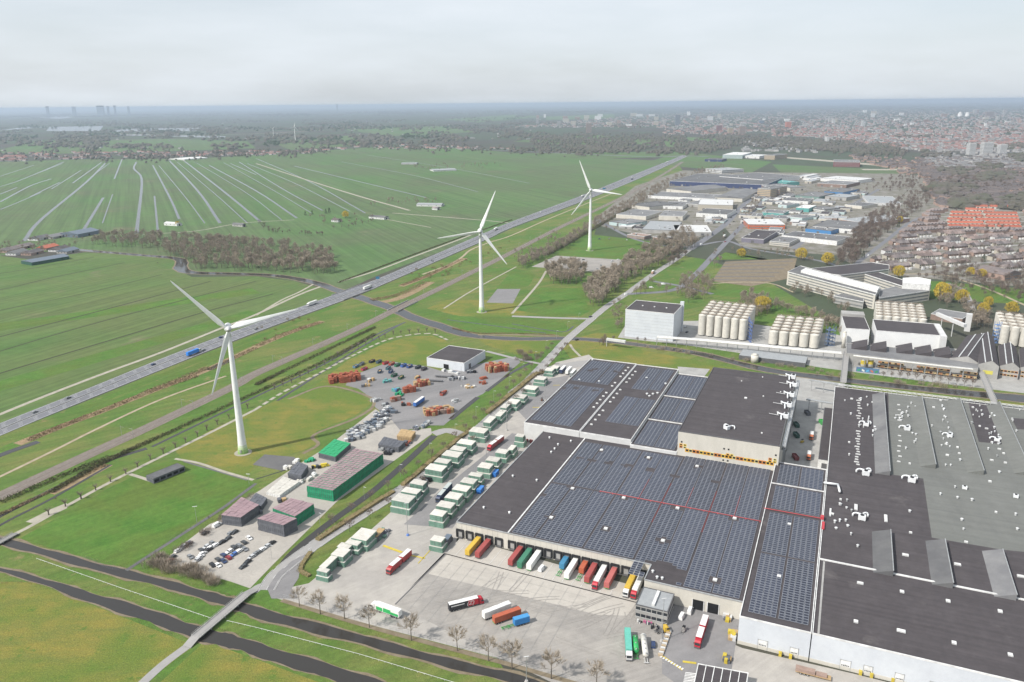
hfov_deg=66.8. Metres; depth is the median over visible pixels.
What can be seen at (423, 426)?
clutter heap
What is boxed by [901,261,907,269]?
house
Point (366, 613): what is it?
bare tree
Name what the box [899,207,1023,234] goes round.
houses
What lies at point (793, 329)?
silo
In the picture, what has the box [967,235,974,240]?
house
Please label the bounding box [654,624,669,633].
yard tractor
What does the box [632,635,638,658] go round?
tank trailer
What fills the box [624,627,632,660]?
lorry
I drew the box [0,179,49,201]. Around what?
ditch
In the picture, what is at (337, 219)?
barn
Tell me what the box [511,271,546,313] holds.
path
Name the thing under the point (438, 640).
fence
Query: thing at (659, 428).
storage hall
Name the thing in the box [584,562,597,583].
trailer
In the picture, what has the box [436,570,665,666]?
tyre marks
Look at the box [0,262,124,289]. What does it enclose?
ditch
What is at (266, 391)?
ditch
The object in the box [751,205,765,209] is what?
industrial unit
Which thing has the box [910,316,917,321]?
silo
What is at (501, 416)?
crate stack
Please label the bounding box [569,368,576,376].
trailer
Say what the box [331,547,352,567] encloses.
crate stack
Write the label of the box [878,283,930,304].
office wing
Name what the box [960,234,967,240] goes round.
house
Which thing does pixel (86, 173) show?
ditch
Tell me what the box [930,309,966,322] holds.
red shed
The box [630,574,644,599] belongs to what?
lorry
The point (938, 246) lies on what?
house
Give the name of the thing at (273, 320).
road marking
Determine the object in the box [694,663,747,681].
gatehouse
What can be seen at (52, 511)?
path
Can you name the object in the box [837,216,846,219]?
industrial unit
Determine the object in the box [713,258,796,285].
plowed field
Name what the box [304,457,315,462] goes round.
garden heap
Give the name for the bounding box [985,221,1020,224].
terrace
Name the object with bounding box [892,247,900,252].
house
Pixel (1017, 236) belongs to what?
house
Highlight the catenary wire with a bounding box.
[4,162,679,486]
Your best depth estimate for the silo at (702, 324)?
741.66 m
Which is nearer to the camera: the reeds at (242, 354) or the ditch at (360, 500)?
the ditch at (360, 500)
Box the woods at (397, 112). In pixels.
[0,101,1023,117]
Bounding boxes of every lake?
[5,127,39,129]
[40,116,71,118]
[47,126,102,130]
[109,134,225,137]
[116,128,199,131]
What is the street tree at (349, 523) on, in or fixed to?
on the grass verge at (348, 313)
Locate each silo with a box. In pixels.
[698,314,705,335]
[706,314,713,336]
[714,315,722,336]
[722,315,730,338]
[730,316,738,339]
[738,317,746,340]
[743,315,748,337]
[747,307,753,328]
[748,304,755,325]
[768,329,777,344]
[771,326,779,340]
[778,331,788,345]
[788,331,798,346]
[791,327,799,342]
[799,331,808,347]
[809,332,819,347]
[875,314,883,319]
[884,314,891,319]
[893,315,900,320]
[901,316,909,321]
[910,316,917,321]
[919,317,926,322]
[993,311,1003,329]
[994,314,1005,332]
[996,317,1006,336]
[997,320,1008,338]
[998,324,1010,343]
[1008,322,1018,341]
[1008,325,1020,346]
[1018,327,1023,346]
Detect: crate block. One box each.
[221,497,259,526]
[249,493,267,509]
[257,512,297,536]
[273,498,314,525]
[288,461,308,479]
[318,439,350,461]
[378,437,405,452]
[397,429,415,440]
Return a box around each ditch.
[0,162,62,186]
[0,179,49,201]
[0,257,93,273]
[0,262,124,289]
[0,281,210,336]
[0,294,272,373]
[0,441,40,456]
[0,448,146,517]
[0,464,110,525]
[1,281,255,350]
[2,274,162,309]
[23,160,108,240]
[29,182,59,196]
[73,162,101,182]
[83,198,103,228]
[102,194,112,222]
[114,159,122,178]
[125,483,256,570]
[133,162,142,233]
[151,322,405,446]
[152,165,179,218]
[154,196,158,229]
[159,166,204,222]
[168,159,220,222]
[175,160,246,222]
[183,160,259,220]
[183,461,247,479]
[195,162,281,219]
[209,165,296,217]
[228,165,310,212]
[240,162,321,209]
[247,163,348,210]
[256,158,364,212]
[276,324,400,400]
[279,435,436,563]
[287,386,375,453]
[295,166,425,197]
[345,162,477,191]
[447,319,542,332]
[449,397,479,419]
[485,361,533,390]
[514,324,573,331]
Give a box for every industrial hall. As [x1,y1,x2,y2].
[609,218,646,225]
[616,209,662,219]
[627,233,650,238]
[631,201,677,209]
[642,221,681,233]
[648,192,720,200]
[653,235,672,239]
[659,210,686,220]
[663,201,689,208]
[666,184,726,192]
[670,173,781,188]
[673,225,711,235]
[686,200,699,206]
[696,208,735,217]
[698,199,733,209]
[705,158,726,161]
[706,167,743,173]
[715,188,757,201]
[719,172,799,180]
[723,152,751,158]
[741,230,777,243]
[743,219,784,228]
[744,154,764,158]
[751,213,762,218]
[757,185,786,196]
[761,185,779,195]
[762,209,788,214]
[764,154,786,159]
[769,236,798,246]
[770,183,805,190]
[773,215,790,221]
[777,180,799,184]
[778,202,798,207]
[782,197,812,203]
[782,231,849,245]
[787,214,815,220]
[795,191,834,199]
[796,205,815,211]
[805,226,838,234]
[812,206,839,211]
[813,220,865,233]
[817,180,859,187]
[820,176,873,182]
[824,188,858,193]
[825,193,859,200]
[833,160,859,166]
[840,215,909,225]
[845,202,877,208]
[862,196,900,205]
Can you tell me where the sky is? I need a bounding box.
[0,0,1023,109]
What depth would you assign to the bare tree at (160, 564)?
377.10 m
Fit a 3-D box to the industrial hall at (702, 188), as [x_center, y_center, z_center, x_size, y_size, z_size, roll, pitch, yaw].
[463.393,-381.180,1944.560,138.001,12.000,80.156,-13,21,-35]
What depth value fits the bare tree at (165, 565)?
374.80 m
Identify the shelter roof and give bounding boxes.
[739,349,807,367]
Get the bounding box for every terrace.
[946,217,973,220]
[947,220,983,223]
[947,223,994,228]
[949,214,983,218]
[950,210,981,213]
[952,204,987,208]
[965,207,976,210]
[975,217,1019,222]
[977,208,993,211]
[982,211,1017,215]
[984,214,1018,217]
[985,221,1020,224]
[988,204,1008,208]
[996,224,1021,228]
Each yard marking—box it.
[383,407,695,669]
[448,539,695,681]
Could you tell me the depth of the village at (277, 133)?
5365.79 m
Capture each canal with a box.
[0,538,539,681]
[0,568,382,681]
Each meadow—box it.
[0,139,254,153]
[0,147,659,289]
[0,252,334,422]
[0,288,258,330]
[0,298,227,354]
[0,311,263,390]
[0,582,193,681]
[161,644,316,681]
[176,388,370,476]
[279,135,359,149]
[299,336,448,398]
[344,126,473,135]
[383,148,678,157]
[427,300,537,316]
[447,115,543,122]
[479,339,551,354]
[515,135,629,144]
[546,114,613,119]
[563,332,1023,405]
[605,137,725,147]
[650,152,770,171]
[772,164,898,173]
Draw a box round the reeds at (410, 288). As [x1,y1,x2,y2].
[371,281,428,299]
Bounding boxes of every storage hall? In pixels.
[524,358,635,441]
[579,364,678,444]
[630,373,707,454]
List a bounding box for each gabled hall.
[950,333,983,363]
[977,332,998,378]
[997,342,1019,379]
[1018,348,1023,379]
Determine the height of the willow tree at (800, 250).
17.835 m
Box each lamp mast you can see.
[524,656,528,681]
[660,598,666,641]
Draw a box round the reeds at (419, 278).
[400,259,461,285]
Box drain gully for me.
[444,553,635,602]
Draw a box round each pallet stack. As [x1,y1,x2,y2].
[328,370,360,383]
[390,395,401,401]
[402,384,415,393]
[413,378,430,386]
[423,404,453,415]
[464,384,474,388]
[485,361,508,372]
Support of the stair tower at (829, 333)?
on the yard at (760, 334)
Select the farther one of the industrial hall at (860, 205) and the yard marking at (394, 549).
the industrial hall at (860, 205)
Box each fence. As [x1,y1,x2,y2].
[86,484,252,569]
[286,595,590,681]
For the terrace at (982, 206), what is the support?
on the estate ground at (913, 272)
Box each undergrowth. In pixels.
[0,455,111,503]
[49,332,374,492]
[254,326,375,384]
[339,219,512,281]
[547,208,630,255]
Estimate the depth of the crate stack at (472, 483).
448.80 m
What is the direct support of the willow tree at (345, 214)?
on the meadow at (358, 248)
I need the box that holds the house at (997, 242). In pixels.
[992,240,999,245]
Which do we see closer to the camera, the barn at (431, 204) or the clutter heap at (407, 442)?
the clutter heap at (407, 442)
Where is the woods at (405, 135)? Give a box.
[5,117,519,145]
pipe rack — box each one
[656,336,841,361]
[852,355,972,380]
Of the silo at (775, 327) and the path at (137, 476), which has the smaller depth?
the path at (137, 476)
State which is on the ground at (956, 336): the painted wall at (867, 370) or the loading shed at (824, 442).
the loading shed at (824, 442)
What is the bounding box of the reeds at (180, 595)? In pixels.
[29,555,364,648]
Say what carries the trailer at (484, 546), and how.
on the dock apron at (553, 570)
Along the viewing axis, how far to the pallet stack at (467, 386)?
614.22 m
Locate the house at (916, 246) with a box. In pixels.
[912,244,918,250]
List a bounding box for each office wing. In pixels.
[786,266,880,308]
[811,262,888,281]
[833,293,863,308]
[864,272,902,289]
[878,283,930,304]
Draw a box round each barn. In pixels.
[21,254,69,265]
[59,227,99,237]
[164,221,181,225]
[169,157,206,159]
[232,222,245,226]
[331,218,341,221]
[369,215,388,219]
[401,163,417,164]
[416,203,444,206]
[430,168,456,171]
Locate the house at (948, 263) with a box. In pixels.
[942,258,952,266]
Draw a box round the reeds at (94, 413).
[23,374,198,440]
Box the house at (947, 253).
[943,251,952,258]
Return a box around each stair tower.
[747,317,752,342]
[825,326,836,345]
[992,321,1001,342]
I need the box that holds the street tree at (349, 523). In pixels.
[345,519,354,531]
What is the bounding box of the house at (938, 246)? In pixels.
[936,242,943,248]
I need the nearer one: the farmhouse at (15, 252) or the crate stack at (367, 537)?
the crate stack at (367, 537)
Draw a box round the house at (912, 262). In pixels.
[908,258,915,265]
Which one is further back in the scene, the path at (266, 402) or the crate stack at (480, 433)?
the path at (266, 402)
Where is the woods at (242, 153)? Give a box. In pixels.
[0,141,585,163]
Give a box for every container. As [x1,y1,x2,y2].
[476,485,483,493]
[492,469,498,476]
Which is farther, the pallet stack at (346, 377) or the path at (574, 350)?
the path at (574, 350)
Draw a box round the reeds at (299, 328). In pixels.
[253,321,323,345]
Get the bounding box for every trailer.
[413,396,424,406]
[465,536,480,555]
[475,538,490,557]
[482,600,510,619]
[492,606,520,623]
[501,613,529,628]
[508,546,522,565]
[517,548,531,567]
[526,550,540,570]
[557,556,568,575]
[559,365,565,373]
[564,558,577,579]
[565,366,571,374]
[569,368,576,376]
[575,560,587,580]
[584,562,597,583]
[604,567,616,588]
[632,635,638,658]
[640,633,648,662]
[795,664,830,680]
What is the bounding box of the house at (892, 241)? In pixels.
[888,238,895,244]
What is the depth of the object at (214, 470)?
480.56 m
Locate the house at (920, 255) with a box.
[916,252,924,258]
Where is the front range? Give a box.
[846,339,978,379]
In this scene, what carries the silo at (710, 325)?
on the yard at (760, 334)
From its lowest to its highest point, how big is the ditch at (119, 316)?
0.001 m
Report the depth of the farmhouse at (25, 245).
1246.01 m
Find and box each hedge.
[296,550,311,576]
[315,490,394,540]
[399,427,471,485]
[485,371,543,413]
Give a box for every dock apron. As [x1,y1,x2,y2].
[429,555,635,615]
[447,539,642,602]
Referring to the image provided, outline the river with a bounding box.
[79,249,1023,401]
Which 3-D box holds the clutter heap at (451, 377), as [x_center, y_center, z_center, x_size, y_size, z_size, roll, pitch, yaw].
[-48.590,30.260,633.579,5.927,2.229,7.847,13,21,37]
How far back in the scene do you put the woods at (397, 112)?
26184.31 m
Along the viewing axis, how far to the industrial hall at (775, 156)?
2981.09 m
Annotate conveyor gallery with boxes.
[606,338,625,345]
[936,312,972,336]
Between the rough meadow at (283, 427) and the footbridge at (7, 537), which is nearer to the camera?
the footbridge at (7, 537)
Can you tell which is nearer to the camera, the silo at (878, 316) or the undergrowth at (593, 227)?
the silo at (878, 316)
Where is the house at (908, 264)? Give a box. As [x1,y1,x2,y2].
[905,261,911,269]
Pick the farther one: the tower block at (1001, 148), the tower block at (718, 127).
the tower block at (718, 127)
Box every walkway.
[701,312,746,318]
[702,309,748,315]
[704,306,750,312]
[706,304,749,309]
[708,301,753,307]
[710,299,753,304]
[770,328,818,333]
[772,325,817,329]
[773,322,819,326]
[775,319,819,323]
[776,316,819,320]
[778,313,823,318]
[876,302,923,306]
[876,307,925,312]
[877,310,923,314]
[880,313,926,317]
[881,300,917,303]
[881,305,924,309]
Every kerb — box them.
[257,252,688,589]
[395,554,444,603]
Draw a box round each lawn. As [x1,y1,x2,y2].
[21,460,253,567]
[435,315,569,333]
[495,271,535,289]
[514,288,588,315]
[557,233,670,258]
[706,283,839,334]
[713,252,1023,303]
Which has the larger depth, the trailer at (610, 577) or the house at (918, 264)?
the house at (918, 264)
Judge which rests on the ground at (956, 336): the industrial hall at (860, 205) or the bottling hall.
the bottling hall
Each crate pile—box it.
[722,652,731,663]
[723,612,731,622]
[728,628,737,641]
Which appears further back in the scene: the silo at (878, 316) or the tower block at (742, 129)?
the tower block at (742, 129)
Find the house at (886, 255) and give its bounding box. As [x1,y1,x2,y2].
[882,252,889,259]
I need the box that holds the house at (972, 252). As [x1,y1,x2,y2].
[969,250,978,256]
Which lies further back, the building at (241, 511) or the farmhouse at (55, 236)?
the farmhouse at (55, 236)
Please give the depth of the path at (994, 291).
895.05 m
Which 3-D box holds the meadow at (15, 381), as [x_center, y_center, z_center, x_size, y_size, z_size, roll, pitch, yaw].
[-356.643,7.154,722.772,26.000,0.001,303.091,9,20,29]
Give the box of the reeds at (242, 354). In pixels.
[207,347,257,369]
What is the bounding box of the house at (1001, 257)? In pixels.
[996,255,1004,261]
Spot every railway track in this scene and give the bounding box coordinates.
[0,162,682,498]
[0,163,679,494]
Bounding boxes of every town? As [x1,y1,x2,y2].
[515,108,1023,150]
[520,108,1023,167]
[849,154,1023,207]
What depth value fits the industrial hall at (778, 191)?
1822.71 m
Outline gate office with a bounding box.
[635,586,674,623]
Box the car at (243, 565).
[238,563,247,569]
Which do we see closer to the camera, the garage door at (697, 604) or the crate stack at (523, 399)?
the garage door at (697, 604)
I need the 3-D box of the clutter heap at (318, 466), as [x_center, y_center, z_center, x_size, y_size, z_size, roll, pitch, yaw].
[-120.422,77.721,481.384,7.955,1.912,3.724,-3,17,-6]
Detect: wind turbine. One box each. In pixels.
[171,281,296,455]
[440,192,506,312]
[571,160,621,250]
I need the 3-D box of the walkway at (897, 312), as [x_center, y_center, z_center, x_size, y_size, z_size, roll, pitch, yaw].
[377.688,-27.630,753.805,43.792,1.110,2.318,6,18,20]
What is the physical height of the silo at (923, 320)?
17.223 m
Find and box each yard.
[171,409,431,587]
[277,355,884,681]
[346,356,519,429]
[395,554,672,681]
[405,433,519,528]
[518,375,568,419]
[618,321,1023,392]
[661,604,738,681]
[678,367,709,375]
[781,377,844,468]
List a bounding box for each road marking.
[0,160,674,434]
[261,261,675,589]
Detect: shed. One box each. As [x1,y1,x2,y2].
[146,463,184,483]
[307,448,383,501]
[817,407,832,468]
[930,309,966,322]
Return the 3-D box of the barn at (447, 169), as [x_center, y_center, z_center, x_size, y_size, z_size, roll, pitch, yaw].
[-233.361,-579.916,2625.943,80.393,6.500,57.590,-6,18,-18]
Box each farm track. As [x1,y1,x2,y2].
[176,220,283,232]
[256,163,407,209]
[397,213,507,222]
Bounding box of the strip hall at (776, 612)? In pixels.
[737,462,826,660]
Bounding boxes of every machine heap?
[344,437,353,441]
[356,434,363,439]
[361,429,369,434]
[376,423,382,429]
[382,412,389,416]
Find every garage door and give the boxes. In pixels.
[692,598,703,610]
[706,602,718,614]
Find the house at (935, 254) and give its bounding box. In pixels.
[932,251,938,258]
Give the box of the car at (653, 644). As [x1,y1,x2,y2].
[651,641,655,648]
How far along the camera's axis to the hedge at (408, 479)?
489.28 m
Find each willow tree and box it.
[342,211,348,217]
[737,248,745,256]
[754,296,770,311]
[795,247,806,259]
[821,252,834,264]
[893,265,905,277]
[933,282,951,299]
[955,289,970,303]
[965,267,974,274]
[977,269,986,277]
[977,302,990,310]
[983,296,993,304]
[1004,301,1019,312]
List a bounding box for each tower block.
[586,123,591,132]
[675,114,679,124]
[716,125,721,130]
[727,127,732,132]
[738,126,745,133]
[785,121,790,127]
[839,310,869,345]
[965,143,976,154]
[979,142,993,154]
[985,111,993,116]
[996,144,1007,152]
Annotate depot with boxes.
[427,345,484,371]
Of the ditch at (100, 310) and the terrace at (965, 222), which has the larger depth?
the terrace at (965, 222)
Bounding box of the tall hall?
[677,367,796,470]
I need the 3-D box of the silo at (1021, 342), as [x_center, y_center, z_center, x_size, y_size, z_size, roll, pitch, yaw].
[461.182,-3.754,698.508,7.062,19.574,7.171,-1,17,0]
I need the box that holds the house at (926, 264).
[922,260,928,268]
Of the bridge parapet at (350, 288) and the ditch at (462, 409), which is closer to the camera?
the ditch at (462, 409)
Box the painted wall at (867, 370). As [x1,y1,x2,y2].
[856,367,879,373]
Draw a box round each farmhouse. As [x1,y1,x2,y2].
[0,246,20,252]
[5,248,26,255]
[15,242,34,248]
[21,248,43,255]
[27,234,48,240]
[37,243,58,249]
[45,232,62,238]
[48,245,69,251]
[56,246,78,253]
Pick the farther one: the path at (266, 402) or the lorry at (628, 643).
the path at (266, 402)
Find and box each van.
[212,521,221,527]
[538,564,545,571]
[678,611,685,620]
[686,606,693,614]
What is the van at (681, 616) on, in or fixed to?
on the yard at (716, 643)
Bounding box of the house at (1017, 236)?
[1012,233,1021,239]
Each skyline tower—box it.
[45,106,49,115]
[71,107,76,115]
[96,106,104,114]
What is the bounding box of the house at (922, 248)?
[918,245,925,250]
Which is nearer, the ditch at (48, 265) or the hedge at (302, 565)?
the hedge at (302, 565)
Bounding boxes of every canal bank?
[0,535,544,681]
[0,567,385,681]
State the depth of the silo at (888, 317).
746.57 m
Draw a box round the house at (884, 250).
[881,248,888,253]
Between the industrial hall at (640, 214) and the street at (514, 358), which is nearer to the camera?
the street at (514, 358)
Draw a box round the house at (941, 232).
[937,229,944,235]
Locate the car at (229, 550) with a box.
[225,548,233,553]
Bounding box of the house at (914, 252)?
[909,250,916,257]
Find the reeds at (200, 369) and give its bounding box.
[142,366,210,392]
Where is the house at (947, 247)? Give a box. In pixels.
[943,243,952,250]
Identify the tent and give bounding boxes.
[266,477,299,497]
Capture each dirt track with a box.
[0,376,225,476]
[423,192,614,273]
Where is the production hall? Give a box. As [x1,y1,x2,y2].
[816,384,1023,600]
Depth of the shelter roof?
667.47 m
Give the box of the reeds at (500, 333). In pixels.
[452,328,553,334]
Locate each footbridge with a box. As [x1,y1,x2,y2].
[0,533,18,543]
[183,588,257,647]
[840,351,848,383]
[978,370,997,402]
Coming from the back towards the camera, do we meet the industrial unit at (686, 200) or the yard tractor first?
the industrial unit at (686, 200)
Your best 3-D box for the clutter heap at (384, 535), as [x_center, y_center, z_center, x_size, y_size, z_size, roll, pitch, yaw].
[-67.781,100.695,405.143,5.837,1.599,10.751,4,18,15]
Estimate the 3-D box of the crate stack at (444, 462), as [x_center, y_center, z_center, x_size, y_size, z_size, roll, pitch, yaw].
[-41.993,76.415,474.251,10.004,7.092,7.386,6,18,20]
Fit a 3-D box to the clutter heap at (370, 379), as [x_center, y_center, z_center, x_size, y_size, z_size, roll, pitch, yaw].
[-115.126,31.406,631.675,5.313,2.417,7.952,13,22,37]
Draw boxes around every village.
[0,119,540,150]
[0,144,508,161]
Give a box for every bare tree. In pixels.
[159,559,170,568]
[160,563,171,573]
[168,563,179,573]
[177,562,187,572]
[182,560,192,571]
[185,568,197,578]
[188,561,199,571]
[196,563,209,572]
[202,571,214,580]
[204,574,216,584]
[206,574,219,585]
[288,585,308,605]
[305,588,325,613]
[334,592,352,618]
[358,603,377,627]
[396,611,422,640]
[445,625,466,650]
[476,632,497,660]
[496,636,522,668]
[540,647,568,678]
[549,270,556,283]
[573,271,579,278]
[585,659,611,681]
[590,293,596,300]
[596,292,603,299]
[637,262,644,273]
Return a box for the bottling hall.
[456,431,772,618]
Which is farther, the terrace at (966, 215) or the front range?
the terrace at (966, 215)
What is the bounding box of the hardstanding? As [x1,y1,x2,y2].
[253,454,295,470]
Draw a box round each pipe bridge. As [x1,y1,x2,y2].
[781,380,799,461]
[806,379,839,409]
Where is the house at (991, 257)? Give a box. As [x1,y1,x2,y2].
[987,254,995,260]
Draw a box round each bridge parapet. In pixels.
[331,284,370,299]
[387,300,417,311]
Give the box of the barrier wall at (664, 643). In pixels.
[658,630,670,655]
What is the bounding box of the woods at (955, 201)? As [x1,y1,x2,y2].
[0,106,1023,209]
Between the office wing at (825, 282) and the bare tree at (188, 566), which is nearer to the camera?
the bare tree at (188, 566)
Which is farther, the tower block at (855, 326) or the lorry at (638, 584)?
the tower block at (855, 326)
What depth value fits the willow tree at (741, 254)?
1113.23 m
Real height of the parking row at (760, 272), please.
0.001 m
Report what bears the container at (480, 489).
on the yard at (421, 517)
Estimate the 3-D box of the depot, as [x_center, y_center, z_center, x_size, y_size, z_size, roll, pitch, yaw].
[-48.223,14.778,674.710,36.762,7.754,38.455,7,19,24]
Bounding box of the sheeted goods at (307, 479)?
[303,476,312,481]
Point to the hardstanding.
(276, 462)
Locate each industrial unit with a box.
[619,224,635,228]
[633,226,643,230]
[678,198,691,201]
[704,219,714,223]
[715,218,726,222]
[739,213,750,217]
[740,206,755,211]
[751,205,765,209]
[754,196,764,200]
[762,200,775,204]
[764,215,777,218]
[769,227,781,230]
[774,200,783,203]
[782,193,795,197]
[789,209,801,213]
[790,219,799,224]
[792,220,806,225]
[797,223,806,227]
[801,174,817,177]
[805,179,819,183]
[813,199,829,202]
[818,216,831,220]
[820,211,830,215]
[822,201,834,204]
[825,216,837,219]
[832,209,845,214]
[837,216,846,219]
[838,207,851,211]
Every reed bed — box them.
[14,321,323,444]
[51,464,112,494]
[381,282,434,302]
[399,258,467,286]
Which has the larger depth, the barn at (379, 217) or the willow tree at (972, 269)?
the barn at (379, 217)
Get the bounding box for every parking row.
[714,279,770,280]
[715,276,774,276]
[725,261,787,263]
[742,272,778,272]
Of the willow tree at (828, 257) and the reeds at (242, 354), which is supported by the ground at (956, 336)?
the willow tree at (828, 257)
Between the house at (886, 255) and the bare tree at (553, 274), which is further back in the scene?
the house at (886, 255)
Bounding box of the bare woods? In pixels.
[0,155,1023,586]
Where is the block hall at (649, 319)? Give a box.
[625,300,683,341]
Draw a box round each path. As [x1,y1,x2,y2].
[3,409,256,537]
[26,503,66,522]
[129,473,146,480]
[139,646,188,681]
[175,458,253,480]
[251,583,260,592]
[255,333,447,408]
[260,333,443,405]
[444,267,515,308]
[478,334,558,335]
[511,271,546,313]
[569,344,580,355]
[713,282,792,291]
[933,274,1023,304]
[948,283,975,309]
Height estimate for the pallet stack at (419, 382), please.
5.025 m
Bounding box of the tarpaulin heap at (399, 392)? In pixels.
[395,390,403,396]
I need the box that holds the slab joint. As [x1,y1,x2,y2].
[404,556,589,654]
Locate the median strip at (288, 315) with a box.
[1,158,678,428]
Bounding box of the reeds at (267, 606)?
[38,544,510,669]
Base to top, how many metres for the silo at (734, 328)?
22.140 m
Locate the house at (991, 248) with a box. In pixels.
[986,246,993,252]
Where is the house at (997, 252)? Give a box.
[993,247,1002,253]
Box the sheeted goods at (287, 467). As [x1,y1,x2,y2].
[283,465,292,469]
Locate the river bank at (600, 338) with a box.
[84,249,1023,402]
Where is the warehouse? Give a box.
[809,558,1023,681]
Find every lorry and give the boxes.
[186,348,200,355]
[306,300,316,305]
[363,285,371,289]
[370,600,401,617]
[386,548,411,574]
[435,482,451,502]
[448,595,483,611]
[487,435,503,450]
[591,564,606,590]
[622,571,636,597]
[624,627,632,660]
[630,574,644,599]
[694,614,708,648]
[806,450,811,460]
[809,431,813,439]
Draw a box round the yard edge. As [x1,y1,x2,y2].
[280,599,576,681]
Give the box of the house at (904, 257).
[900,253,906,261]
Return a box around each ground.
[0,100,1023,681]
[486,289,519,302]
[532,256,621,272]
[592,170,918,254]
[845,178,1023,285]
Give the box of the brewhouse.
[871,319,946,350]
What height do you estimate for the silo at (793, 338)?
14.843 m
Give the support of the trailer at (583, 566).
on the dock apron at (553, 570)
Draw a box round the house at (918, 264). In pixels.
[914,260,924,268]
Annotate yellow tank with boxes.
[860,359,866,367]
[867,359,873,367]
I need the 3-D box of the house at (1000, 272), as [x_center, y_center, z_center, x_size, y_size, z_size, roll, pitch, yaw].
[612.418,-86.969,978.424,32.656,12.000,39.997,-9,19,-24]
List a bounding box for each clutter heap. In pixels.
[277,496,286,502]
[311,464,323,468]
[367,377,374,382]
[370,397,381,401]
[379,527,390,540]
[382,378,391,382]
[383,448,392,454]
[391,387,399,391]
[401,401,410,405]
[404,440,411,445]
[412,425,418,430]
[420,423,427,428]
[423,476,431,482]
[441,368,458,374]
[447,375,457,380]
[451,398,458,403]
[466,370,475,373]
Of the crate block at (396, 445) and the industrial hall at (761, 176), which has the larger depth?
the industrial hall at (761, 176)
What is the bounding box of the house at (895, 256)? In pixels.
[889,254,898,261]
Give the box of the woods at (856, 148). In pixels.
[508,132,910,155]
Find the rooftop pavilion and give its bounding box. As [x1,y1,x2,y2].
[902,277,930,289]
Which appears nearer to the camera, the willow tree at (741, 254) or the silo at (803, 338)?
the silo at (803, 338)
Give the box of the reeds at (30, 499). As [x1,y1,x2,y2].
[0,464,107,514]
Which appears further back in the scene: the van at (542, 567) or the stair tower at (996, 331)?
the stair tower at (996, 331)
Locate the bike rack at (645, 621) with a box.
[637,619,651,624]
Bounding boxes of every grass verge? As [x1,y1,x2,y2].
[0,165,1023,681]
[0,341,258,452]
[1,325,376,490]
[82,303,341,407]
[628,339,1023,394]
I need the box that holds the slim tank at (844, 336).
[841,331,846,347]
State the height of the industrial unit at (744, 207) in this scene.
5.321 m
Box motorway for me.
[0,155,686,435]
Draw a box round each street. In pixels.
[258,249,690,589]
[267,554,305,597]
[431,428,468,437]
[485,351,545,364]
[508,360,587,393]
[512,315,587,318]
[599,220,836,265]
[628,201,761,294]
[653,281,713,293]
[687,198,753,249]
[791,189,879,248]
[855,216,921,263]
[911,261,994,267]
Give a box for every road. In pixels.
[0,286,319,414]
[256,284,313,314]
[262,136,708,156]
[341,235,470,281]
[787,157,904,167]
[862,168,913,169]
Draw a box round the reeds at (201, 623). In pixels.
[28,570,370,675]
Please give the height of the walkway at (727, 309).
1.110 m
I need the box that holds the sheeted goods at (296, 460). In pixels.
[292,458,299,463]
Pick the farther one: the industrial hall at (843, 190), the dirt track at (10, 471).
the industrial hall at (843, 190)
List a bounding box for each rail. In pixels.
[1,156,682,427]
[4,167,673,492]
[5,185,644,494]
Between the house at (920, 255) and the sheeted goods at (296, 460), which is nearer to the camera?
the sheeted goods at (296, 460)
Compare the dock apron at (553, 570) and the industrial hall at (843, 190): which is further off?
the industrial hall at (843, 190)
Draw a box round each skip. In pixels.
[792,453,798,460]
[793,421,799,427]
[793,431,799,437]
[804,410,810,415]
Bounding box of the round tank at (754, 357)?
[751,353,758,362]
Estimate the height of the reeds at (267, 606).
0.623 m
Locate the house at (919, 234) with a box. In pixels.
[914,231,922,237]
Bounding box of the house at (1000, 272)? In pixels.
[974,265,1020,280]
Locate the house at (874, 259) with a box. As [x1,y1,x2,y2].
[870,255,878,262]
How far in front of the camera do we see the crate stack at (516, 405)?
569.73 m
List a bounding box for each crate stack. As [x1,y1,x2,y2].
[316,567,332,582]
[319,555,337,571]
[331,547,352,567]
[337,542,352,553]
[345,537,362,555]
[351,527,377,551]
[375,528,385,542]
[390,493,417,515]
[401,487,423,504]
[410,479,428,496]
[424,463,448,482]
[429,509,448,528]
[429,535,447,552]
[434,458,452,473]
[436,500,457,518]
[442,450,464,468]
[444,491,464,510]
[444,534,452,545]
[450,445,467,458]
[452,484,472,502]
[457,439,477,455]
[460,477,478,493]
[468,427,489,442]
[468,472,484,485]
[476,462,494,478]
[482,416,497,431]
[485,456,502,469]
[494,410,507,423]
[495,448,510,462]
[500,403,511,413]
[506,399,521,410]
[507,445,517,458]
[513,393,528,404]
[514,433,526,447]
[522,385,539,396]
[533,376,547,385]
[543,367,555,376]
[551,365,559,373]
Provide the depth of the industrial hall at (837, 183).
2018.90 m
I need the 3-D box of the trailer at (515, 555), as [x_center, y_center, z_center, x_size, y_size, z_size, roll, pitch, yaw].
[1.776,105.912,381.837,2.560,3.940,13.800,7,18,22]
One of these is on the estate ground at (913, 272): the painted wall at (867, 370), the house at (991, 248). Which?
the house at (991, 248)

